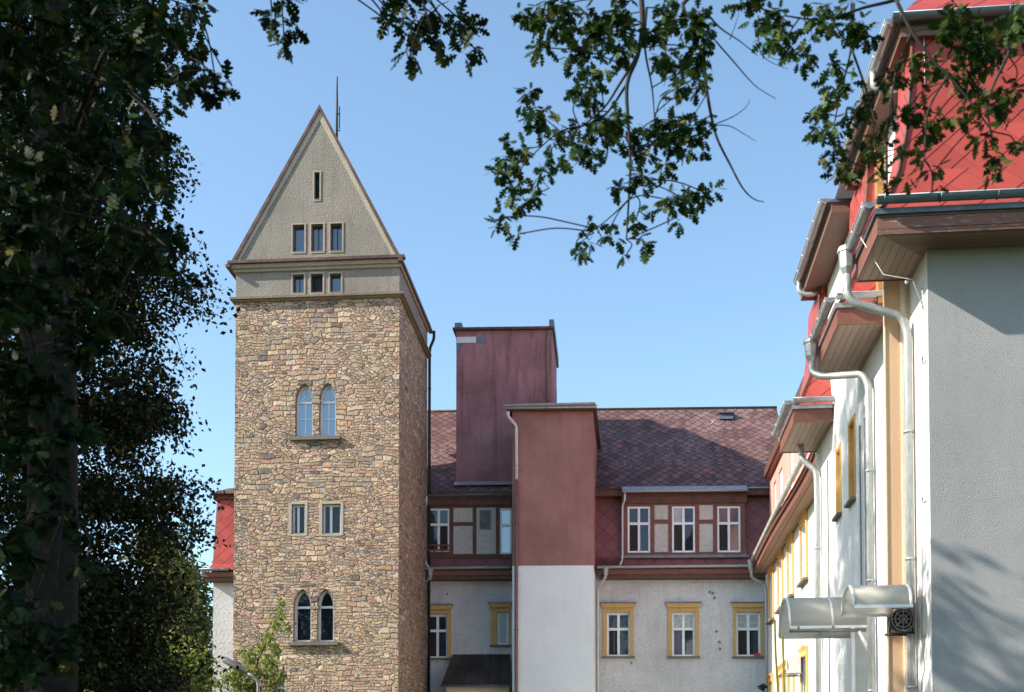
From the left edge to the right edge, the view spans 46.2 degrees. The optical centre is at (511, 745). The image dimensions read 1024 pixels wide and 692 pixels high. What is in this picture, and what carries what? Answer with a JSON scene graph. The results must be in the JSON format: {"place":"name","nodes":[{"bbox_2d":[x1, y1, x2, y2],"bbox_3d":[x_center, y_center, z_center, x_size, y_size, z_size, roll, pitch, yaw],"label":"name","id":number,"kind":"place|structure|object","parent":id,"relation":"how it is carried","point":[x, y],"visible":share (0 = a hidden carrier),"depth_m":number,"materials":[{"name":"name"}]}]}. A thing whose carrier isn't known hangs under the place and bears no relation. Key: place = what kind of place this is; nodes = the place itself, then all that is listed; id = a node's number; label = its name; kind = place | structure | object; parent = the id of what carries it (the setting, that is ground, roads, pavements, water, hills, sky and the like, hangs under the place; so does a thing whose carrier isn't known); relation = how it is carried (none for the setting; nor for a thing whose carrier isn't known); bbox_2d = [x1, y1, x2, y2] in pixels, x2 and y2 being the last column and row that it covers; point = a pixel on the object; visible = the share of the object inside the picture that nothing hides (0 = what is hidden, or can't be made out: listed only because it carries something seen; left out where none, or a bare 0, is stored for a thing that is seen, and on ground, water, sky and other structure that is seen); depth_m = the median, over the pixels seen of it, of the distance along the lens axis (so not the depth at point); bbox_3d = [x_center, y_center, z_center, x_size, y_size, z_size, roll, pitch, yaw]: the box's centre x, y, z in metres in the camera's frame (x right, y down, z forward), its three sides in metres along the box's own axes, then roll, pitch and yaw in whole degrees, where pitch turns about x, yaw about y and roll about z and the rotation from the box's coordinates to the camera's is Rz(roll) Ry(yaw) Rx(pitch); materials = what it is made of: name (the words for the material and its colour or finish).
{"place":"outdoors","nodes":[
{"label":"outdoors","id":0,"kind":"place"},
{"bbox_2d":[0,0,915,667],"label":"sky","id":1,"kind":"structure","parent":0,"point":[717,316],"materials":[{"name":"blue"}]},
{"bbox_2d":[747,0,1023,691],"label":"wing","id":2,"kind":"structure","parent":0,"point":[896,456],"depth_m":17.20,"materials":[{"name":"white paint"}]},
{"bbox_2d":[757,683,766,691],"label":"wall lamp","id":3,"kind":"object","parent":2,"relation":"attached to","point":[762,687],"visible":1,"depth_m":42.62,"materials":[{"name":"black metal"}]},
{"bbox_2d":[766,673,773,691],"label":"window","id":4,"kind":"structure","parent":2,"relation":"in","point":[770,677],"depth_m":41.29,"materials":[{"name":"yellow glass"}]},
{"bbox_2d":[766,563,774,624],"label":"window","id":5,"kind":"structure","parent":2,"relation":"in","point":[770,570],"depth_m":41.06,"materials":[{"name":"yellow glass"}]},
{"bbox_2d":[774,619,778,691],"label":"hanging rope","id":6,"kind":"object","parent":2,"relation":"hanging from","point":[776,664],"visible":1,"depth_m":23.11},
{"bbox_2d":[775,665,781,691],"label":"window","id":7,"kind":"structure","parent":2,"relation":"in","point":[779,667],"depth_m":39.07,"materials":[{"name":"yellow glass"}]},
{"bbox_2d":[774,548,783,614],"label":"window","id":8,"kind":"structure","parent":2,"relation":"in","point":[779,556],"depth_m":38.69,"materials":[{"name":"yellow glass"}]},
{"bbox_2d":[780,470,781,495],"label":"window","id":9,"kind":"structure","parent":2,"relation":"in","point":[781,470],"depth_m":39.46,"materials":[{"name":"white glass"}]},
{"bbox_2d":[780,662,785,691],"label":"window","id":10,"kind":"structure","parent":2,"relation":"in","point":[785,662],"depth_m":38.21,"materials":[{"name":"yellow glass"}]},
{"bbox_2d":[784,532,794,597],"bbox_3d":[8.473,-5.424,36.517,0.250,1.962,1.420,0,-2,6],"label":"window","id":11,"kind":"structure","parent":2,"relation":"in","point":[789,541],"depth_m":36.34,"materials":[{"name":"yellow glass"}]},
{"bbox_2d":[785,660,794,691],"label":"window","id":12,"kind":"structure","parent":2,"relation":"in","point":[788,678],"depth_m":36.90,"materials":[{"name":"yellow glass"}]},
{"bbox_2d":[791,453,793,488],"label":"window","id":13,"kind":"structure","parent":2,"relation":"in","point":[792,454],"depth_m":36.83,"materials":[{"name":"white glass"}]},
{"bbox_2d":[782,654,804,691],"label":"air conditioner","id":14,"kind":"object","parent":2,"relation":"attached to","point":[793,665],"visible":1,"depth_m":33.70,"materials":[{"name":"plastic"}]},
{"bbox_2d":[796,510,808,587],"bbox_3d":[8.189,-5.523,33.677,0.250,1.962,1.420,0,-2,6],"label":"window","id":15,"kind":"structure","parent":2,"relation":"in","point":[803,518],"depth_m":33.29,"materials":[{"name":"yellow glass"}]},
{"bbox_2d":[797,645,808,691],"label":"window","id":16,"kind":"structure","parent":2,"relation":"in","point":[803,650],"depth_m":33.04,"materials":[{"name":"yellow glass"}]},
{"bbox_2d":[778,597,867,691],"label":"door canopy","id":17,"kind":"object","parent":2,"relation":"attached to","point":[812,618],"visible":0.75,"depth_m":21.27,"materials":[{"name":"white metal"}]},
{"bbox_2d":[781,633,785,691],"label":"hanging rope","id":18,"kind":"object","parent":17,"relation":"hanging from","point":[783,665],"visible":1,"depth_m":21.67,"materials":[{"name":"yellow"}]},
{"bbox_2d":[832,443,841,521],"bbox_3d":[6.676,-5.334,24.322,0.295,1.462,0.646,0,-2,6],"label":"window","id":19,"kind":"structure","parent":2,"relation":"in","point":[838,471],"depth_m":24.52,"materials":[{"name":"yellow glass"}]},
{"bbox_2d":[844,412,855,507],"bbox_3d":[6.529,-5.424,22.847,0.295,1.645,0.738,0,-2,6],"label":"window","id":20,"kind":"structure","parent":2,"relation":"in","point":[852,436],"depth_m":23.09,"materials":[{"name":"yellow glass"}]},
{"bbox_2d":[841,584,913,617],"bbox_3d":[5.324,-2.150,17.553,0.854,0.407,0.964,0,-2,6],"label":"door canopy","id":21,"kind":"object","parent":2,"relation":"attached to","point":[870,600],"visible":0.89,"depth_m":17.18,"materials":[{"name":"white metal"}]},
{"bbox_2d":[884,608,914,635],"bbox_3d":[5.704,-1.865,17.670,0.394,0.468,0.281,0,-2,0],"label":"fan unit","id":22,"kind":"object","parent":2,"relation":"attached to","point":[900,621],"visible":0.93,"depth_m":17.57,"materials":[{"name":"black metal"}]},
{"label":"ground","id":23,"kind":"structure","parent":0,"visible":0},
{"bbox_2d":[0,0,240,691],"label":"leafy tree","id":24,"kind":"object","parent":23,"relation":"on","point":[122,605],"visible":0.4,"depth_m":18.92,"materials":[{"name":"green plant"}]},
{"bbox_2d":[82,630,231,691],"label":"sunlit shrub","id":25,"kind":"object","parent":23,"relation":"on","point":[194,688],"visible":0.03,"depth_m":40.13,"materials":[{"name":"green plant"}]},
{"bbox_2d":[120,518,212,691],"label":"background tree","id":26,"kind":"object","parent":23,"relation":"on","point":[196,586],"visible":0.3,"depth_m":61.00,"materials":[{"name":"green plant"}]},
{"bbox_2d":[221,656,259,691],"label":"street lamp","id":27,"kind":"object","parent":23,"relation":"on","point":[229,662],"visible":0.91,"depth_m":30.04,"materials":[{"name":"grey metal"}]},
{"bbox_2d":[0,0,489,691],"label":"oak tree","id":28,"kind":"object","parent":23,"relation":"on","point":[46,220],"visible":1,"depth_m":9.78,"materials":[{"name":"green plant"}]},
{"bbox_2d":[200,594,296,691],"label":"young birch","id":29,"kind":"object","parent":23,"relation":"on","point":[269,664],"visible":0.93,"depth_m":31.00,"materials":[{"name":"green plant"}]},
{"bbox_2d":[225,76,434,691],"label":"stone tower","id":30,"kind":"structure","parent":23,"relation":"on","point":[332,349],"depth_m":39.21,"materials":[{"name":"brown stone"}]},
{"bbox_2d":[275,680,284,691],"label":"window","id":31,"kind":"structure","parent":30,"relation":"in","point":[282,686],"depth_m":39.18,"materials":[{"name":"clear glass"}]},
{"bbox_2d":[291,223,305,253],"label":"window","id":32,"kind":"structure","parent":30,"relation":"in","point":[299,233],"depth_m":39.61,"materials":[{"name":"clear glass"}]},
{"bbox_2d":[291,272,305,294],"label":"window","id":33,"kind":"structure","parent":30,"relation":"in","point":[299,282],"depth_m":39.56,"materials":[{"name":"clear glass"}]},
{"bbox_2d":[293,505,304,533],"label":"window","id":34,"kind":"structure","parent":30,"relation":"in","point":[298,510],"depth_m":39.29,"materials":[{"name":"clear glass"}]},
{"bbox_2d":[295,590,310,641],"bbox_3d":[-6.792,-4.223,39.204,0.597,1.724,0.060,0,-2,5],"label":"window","id":35,"kind":"structure","parent":30,"relation":"in","point":[303,601],"depth_m":39.21,"materials":[{"name":"clear glass"}]},
{"bbox_2d":[297,386,312,435],"bbox_3d":[-6.775,-10.965,39.438,0.590,1.758,0.060,0,-2,5],"label":"window","id":36,"kind":"structure","parent":30,"relation":"in","point":[304,400],"depth_m":39.45,"materials":[{"name":"blue glass"}]},
{"bbox_2d":[309,272,323,293],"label":"window","id":37,"kind":"structure","parent":30,"relation":"in","point":[317,282],"depth_m":39.52,"materials":[{"name":"black glass"}]},
{"bbox_2d":[309,222,324,252],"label":"window","id":38,"kind":"structure","parent":30,"relation":"in","point":[318,232],"depth_m":39.56,"materials":[{"name":"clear glass"}]},
{"bbox_2d":[313,170,320,200],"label":"window","id":39,"kind":"structure","parent":30,"relation":"in","point":[318,177],"depth_m":39.44,"materials":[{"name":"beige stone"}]},
{"bbox_2d":[318,590,333,641],"bbox_3d":[-6.030,-4.222,39.142,0.561,1.734,0.060,0,-2,5],"label":"window","id":40,"kind":"structure","parent":30,"relation":"in","point":[325,620],"depth_m":39.15,"materials":[{"name":"clear glass"}]},
{"bbox_2d":[320,385,335,434],"bbox_3d":[-6.000,-10.960,39.375,0.562,1.782,0.060,0,-2,5],"label":"window","id":41,"kind":"structure","parent":30,"relation":"in","point":[328,398],"depth_m":39.38,"materials":[{"name":"blue glass"}]},
{"bbox_2d":[323,505,340,533],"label":"window","id":42,"kind":"structure","parent":30,"relation":"in","point":[332,513],"depth_m":39.21,"materials":[{"name":"clear glass"}]},
{"bbox_2d":[328,272,342,293],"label":"window","id":43,"kind":"structure","parent":30,"relation":"in","point":[336,281],"depth_m":39.47,"materials":[{"name":"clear glass"}]},
{"bbox_2d":[329,221,343,252],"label":"window","id":44,"kind":"structure","parent":30,"relation":"in","point":[337,231],"depth_m":39.52,"materials":[{"name":"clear glass"}]},
{"bbox_2d":[439,653,511,691],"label":"lean to porch","id":45,"kind":"object","parent":23,"relation":"on","point":[481,672],"visible":0.99,"depth_m":43.40,"materials":[{"name":"black paint"}]},
{"bbox_2d":[199,406,777,691],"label":"long building","id":46,"kind":"structure","parent":23,"relation":"on","point":[682,495],"depth_m":44.37,"materials":[{"name":"grey paint"}]},
{"bbox_2d":[427,604,453,659],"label":"window","id":47,"kind":"structure","parent":46,"relation":"in","point":[440,625],"depth_m":44.57,"materials":[{"name":"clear glass"}]},
{"bbox_2d":[488,602,511,646],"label":"window","id":48,"kind":"structure","parent":46,"relation":"in","point":[503,618],"depth_m":44.38,"materials":[{"name":"clear glass"}]},
{"bbox_2d":[453,319,558,485],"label":"purple tower","id":49,"kind":"structure","parent":46,"relation":"on","point":[497,368],"depth_m":45.17,"materials":[{"name":"paint"}]},
{"bbox_2d":[600,602,635,657],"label":"window","id":50,"kind":"structure","parent":46,"relation":"in","point":[618,628],"depth_m":44.33,"materials":[{"name":"yellow glass"}]},
{"bbox_2d":[665,602,701,657],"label":"window","id":51,"kind":"structure","parent":46,"relation":"in","point":[683,628],"depth_m":44.25,"materials":[{"name":"yellow glass"}]},
{"bbox_2d":[730,602,764,657],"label":"window","id":52,"kind":"structure","parent":46,"relation":"in","point":[746,626],"depth_m":44.18,"materials":[{"name":"yellow glass"}]},
{"bbox_2d":[503,402,600,691],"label":"stair tower","id":53,"kind":"structure","parent":23,"relation":"on","point":[555,446],"depth_m":42.17,"materials":[{"name":"red paint"}]},
{"bbox_2d":[484,0,1023,268],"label":"oak tree","id":54,"kind":"object","parent":23,"relation":"on","point":[981,55],"visible":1,"depth_m":8.93,"materials":[{"name":"green plant"}]}
]}

